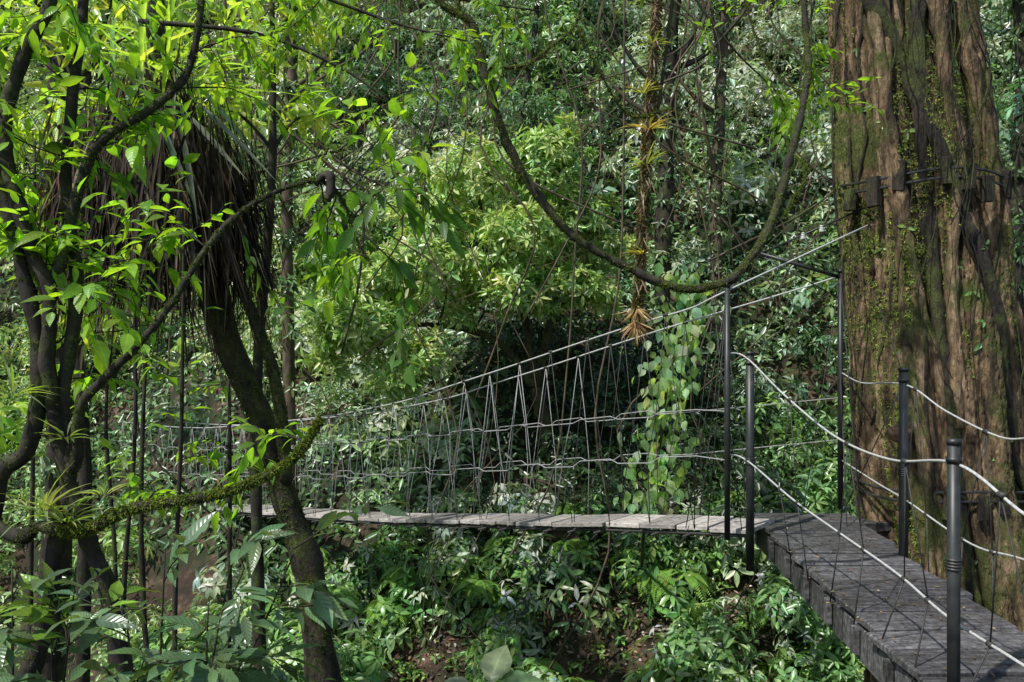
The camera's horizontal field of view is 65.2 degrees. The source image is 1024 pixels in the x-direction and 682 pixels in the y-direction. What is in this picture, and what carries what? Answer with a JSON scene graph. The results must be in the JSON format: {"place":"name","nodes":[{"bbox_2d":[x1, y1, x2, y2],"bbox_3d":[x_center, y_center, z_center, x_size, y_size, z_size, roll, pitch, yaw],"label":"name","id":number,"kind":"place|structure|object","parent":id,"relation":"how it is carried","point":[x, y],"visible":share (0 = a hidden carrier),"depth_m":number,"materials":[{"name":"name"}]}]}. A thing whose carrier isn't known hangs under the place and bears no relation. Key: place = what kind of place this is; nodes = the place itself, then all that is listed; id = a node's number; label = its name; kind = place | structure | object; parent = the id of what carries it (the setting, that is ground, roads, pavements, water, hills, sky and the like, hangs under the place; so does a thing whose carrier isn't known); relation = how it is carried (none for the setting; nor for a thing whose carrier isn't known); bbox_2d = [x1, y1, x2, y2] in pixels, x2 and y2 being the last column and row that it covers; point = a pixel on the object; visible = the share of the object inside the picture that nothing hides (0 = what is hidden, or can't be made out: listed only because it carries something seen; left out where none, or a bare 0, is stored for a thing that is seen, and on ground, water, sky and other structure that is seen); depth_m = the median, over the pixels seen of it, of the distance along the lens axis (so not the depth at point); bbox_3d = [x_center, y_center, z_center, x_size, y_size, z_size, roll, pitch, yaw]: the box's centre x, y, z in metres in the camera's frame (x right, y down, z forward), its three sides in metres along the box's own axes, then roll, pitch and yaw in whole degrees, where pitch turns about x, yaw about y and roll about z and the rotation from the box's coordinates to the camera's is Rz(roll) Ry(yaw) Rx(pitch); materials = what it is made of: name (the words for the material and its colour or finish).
{"place":"outdoors","nodes":[
{"label":"outdoors","id":0,"kind":"place"},
{"bbox_2d":[0,0,1014,681],"bbox_3d":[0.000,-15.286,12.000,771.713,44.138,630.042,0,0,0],"label":"forest ground","id":1,"kind":"structure","parent":0,"point":[204,558],"depth_m":17.75,"materials":[{"name":"green plant"}]},
{"bbox_2d":[7,141,88,632],"bbox_3d":[-3.591,1.628,6.079,0.558,6.256,0.966,0,0,-14],"label":"sapling","id":2,"kind":"object","parent":1,"relation":"on","point":[31,544],"visible":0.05,"depth_m":6.01,"materials":[{"name":"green plant"}]},
{"bbox_2d":[26,0,176,681],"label":"forest tree","id":3,"kind":"object","parent":1,"relation":"on","point":[48,470],"visible":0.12,"depth_m":10.86,"materials":[{"name":"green plant"}]},
{"bbox_2d":[71,310,160,679],"bbox_3d":[-3.388,2.580,6.648,0.833,5.738,0.903,0,0,0],"label":"sapling","id":4,"kind":"object","parent":1,"relation":"on","point":[111,503],"visible":0.29,"depth_m":6.61,"materials":[{"name":"green plant"}]},
{"bbox_2d":[0,0,237,681],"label":"understory tree","id":5,"kind":"object","parent":1,"relation":"on","point":[83,573],"visible":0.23,"depth_m":8.94,"materials":[{"name":"green plant"}]},
{"bbox_2d":[79,176,190,680],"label":"sapling","id":6,"kind":"object","parent":1,"relation":"on","point":[123,461],"visible":0.73,"depth_m":6.00,"materials":[{"name":"green plant"}]},
{"bbox_2d":[0,560,291,681],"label":"broadleaf shrub","id":7,"kind":"object","parent":1,"relation":"on","point":[22,637],"visible":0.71,"depth_m":3.22,"materials":[{"name":"green plant"}]},
{"bbox_2d":[86,260,210,632],"bbox_3d":[-2.804,2.336,6.096,0.613,5.895,1.084,0,0,41],"label":"sapling","id":8,"kind":"object","parent":1,"relation":"on","point":[136,359],"visible":0.66,"depth_m":6.21,"materials":[{"name":"green plant"}]},
{"bbox_2d":[115,201,224,678],"bbox_3d":[-2.569,2.113,6.074,0.853,6.408,0.611,0,0,-36],"label":"sapling","id":9,"kind":"object","parent":1,"relation":"on","point":[145,350],"visible":0.81,"depth_m":6.00,"materials":[{"name":"green plant"}]},
{"bbox_2d":[0,0,341,681],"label":"leaning mossy tree","id":10,"kind":"object","parent":1,"relation":"on","point":[215,184],"visible":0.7,"depth_m":7.12,"materials":[{"name":"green plant"}]},
{"bbox_2d":[43,500,411,681],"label":"broadleaf shrub","id":11,"kind":"object","parent":1,"relation":"on","point":[194,667],"visible":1,"depth_m":2.94,"materials":[{"name":"green plant"}]},
{"bbox_2d":[176,379,282,669],"bbox_3d":[-2.287,2.961,6.291,1.058,5.323,0.396,0,0,27],"label":"sapling","id":12,"kind":"object","parent":1,"relation":"on","point":[257,461],"visible":0.69,"depth_m":6.32,"materials":[{"name":"green plant"}]},
{"bbox_2d":[0,0,469,681],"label":"mossy tree","id":13,"kind":"object","parent":1,"relation":"on","point":[30,246],"visible":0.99,"depth_m":4.51,"materials":[{"name":"green plant"}]},
{"bbox_2d":[0,357,134,536],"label":"bromeliad cluster","id":14,"kind":"object","parent":13,"relation":"attached to","point":[43,500],"visible":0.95,"depth_m":4.35,"materials":[{"name":"green plant"}]},
{"bbox_2d":[137,0,883,202],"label":"overhanging branches","id":15,"kind":"object","parent":13,"relation":"attached to","point":[788,112],"visible":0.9,"depth_m":5.93,"materials":[{"name":"green plant"}]},
{"bbox_2d":[434,0,812,294],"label":"hanging liana","id":16,"kind":"object","parent":15,"relation":"hanging from","point":[552,214],"visible":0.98,"depth_m":6.10,"materials":[{"name":"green plant"}]},
{"bbox_2d":[612,0,673,343],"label":"epiphyte liana","id":17,"kind":"object","parent":15,"relation":"hanging from","point":[648,126],"visible":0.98,"depth_m":8.96,"materials":[{"name":"brown plant"}]},
{"bbox_2d":[174,0,356,668],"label":"understory tree","id":18,"kind":"object","parent":1,"relation":"on","point":[257,575],"visible":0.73,"depth_m":9.97,"materials":[{"name":"green plant"}]},
{"bbox_2d":[226,0,355,556],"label":"forest tree","id":19,"kind":"object","parent":1,"relation":"on","point":[288,153],"visible":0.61,"depth_m":15.91,"materials":[{"name":"brown plant"}]},
{"bbox_2d":[293,111,635,461],"bbox_3d":[-0.714,-0.911,14.972,6.512,6.748,3.201,0,0,0],"label":"broadleaf tree","id":20,"kind":"object","parent":1,"relation":"on","point":[513,227],"visible":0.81,"depth_m":14.43,"materials":[{"name":"green plant"}]},
{"bbox_2d":[98,481,864,681],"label":"ravine undergrowth","id":21,"kind":"object","parent":1,"relation":"on","point":[673,640],"visible":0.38,"depth_m":13.19,"materials":[{"name":"green plant"}]},
{"bbox_2d":[444,645,545,681],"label":"taro plant","id":22,"kind":"object","parent":1,"relation":"on","point":[495,664],"visible":1,"depth_m":8.18,"materials":[{"name":"green plant"}]},
{"bbox_2d":[0,0,1023,681],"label":"hillside foliage","id":23,"kind":"object","parent":1,"relation":"on","point":[762,186],"visible":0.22,"depth_m":18.05,"materials":[{"name":"green plant"}]},
{"bbox_2d":[507,0,548,205],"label":"forest tree","id":24,"kind":"object","parent":1,"relation":"on","point":[522,106],"visible":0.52,"depth_m":18.95,"materials":[{"name":"green plant"}]},
{"bbox_2d":[103,0,1023,679],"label":"hanging vines","id":25,"kind":"object","parent":1,"relation":"on","point":[579,204],"visible":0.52,"depth_m":12.48,"materials":[{"name":"green plant"}]},
{"bbox_2d":[359,491,815,681],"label":"fern patch","id":26,"kind":"object","parent":1,"relation":"on","point":[484,581],"visible":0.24,"depth_m":13.47,"materials":[{"name":"green plant"}]},
{"bbox_2d":[613,263,730,581],"bbox_3d":[2.494,1.515,11.977,1.576,5.242,2.956,0,0,17],"label":"climbing vine","id":27,"kind":"object","parent":1,"relation":"on","point":[665,383],"visible":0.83,"depth_m":11.01,"materials":[{"name":"green plant"}]},
{"bbox_2d":[600,0,743,355],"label":"forest tree","id":28,"kind":"object","parent":1,"relation":"on","point":[665,186],"visible":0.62,"depth_m":17.67,"materials":[{"name":"brown plant"}]},
{"bbox_2d":[676,0,750,336],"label":"forest tree","id":29,"kind":"object","parent":1,"relation":"on","point":[720,115],"visible":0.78,"depth_m":18.39,"materials":[{"name":"brown plant"}]},
{"bbox_2d":[694,583,826,672],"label":"bank bushes","id":30,"kind":"object","parent":1,"relation":"on","point":[802,610],"visible":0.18,"depth_m":11.58,"materials":[{"name":"green plant"}]},
{"bbox_2d":[825,0,1023,681],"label":"strangler fig tree","id":31,"kind":"object","parent":1,"relation":"on","point":[921,177],"visible":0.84,"depth_m":8.67,"materials":[{"name":"brown plant"}]},
{"bbox_2d":[685,283,1023,681],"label":"wooden walkway","id":32,"kind":"structure","parent":31,"relation":"attached to","point":[886,609],"depth_m":6.21,"materials":[{"name":"grey wood"}]},
{"bbox_2d":[112,209,867,545],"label":"suspension bridge","id":33,"kind":"structure","parent":32,"relation":"attached to","point":[724,527],"depth_m":9.93,"materials":[{"name":"grey wood"}]},
{"bbox_2d":[886,424,912,442],"bbox_3d":[4.177,0.896,8.626,0.272,0.408,0.268,0,0,0],"label":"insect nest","id":34,"kind":"object","parent":31,"relation":"attached to","point":[892,432],"visible":0.55,"depth_m":8.57,"materials":[{"name":"brown"}]},
{"bbox_2d":[979,0,1023,315],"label":"forest tree","id":35,"kind":"object","parent":1,"relation":"on","point":[1016,7],"visible":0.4,"depth_m":14.89,"materials":[{"name":"green plant"}]}
]}

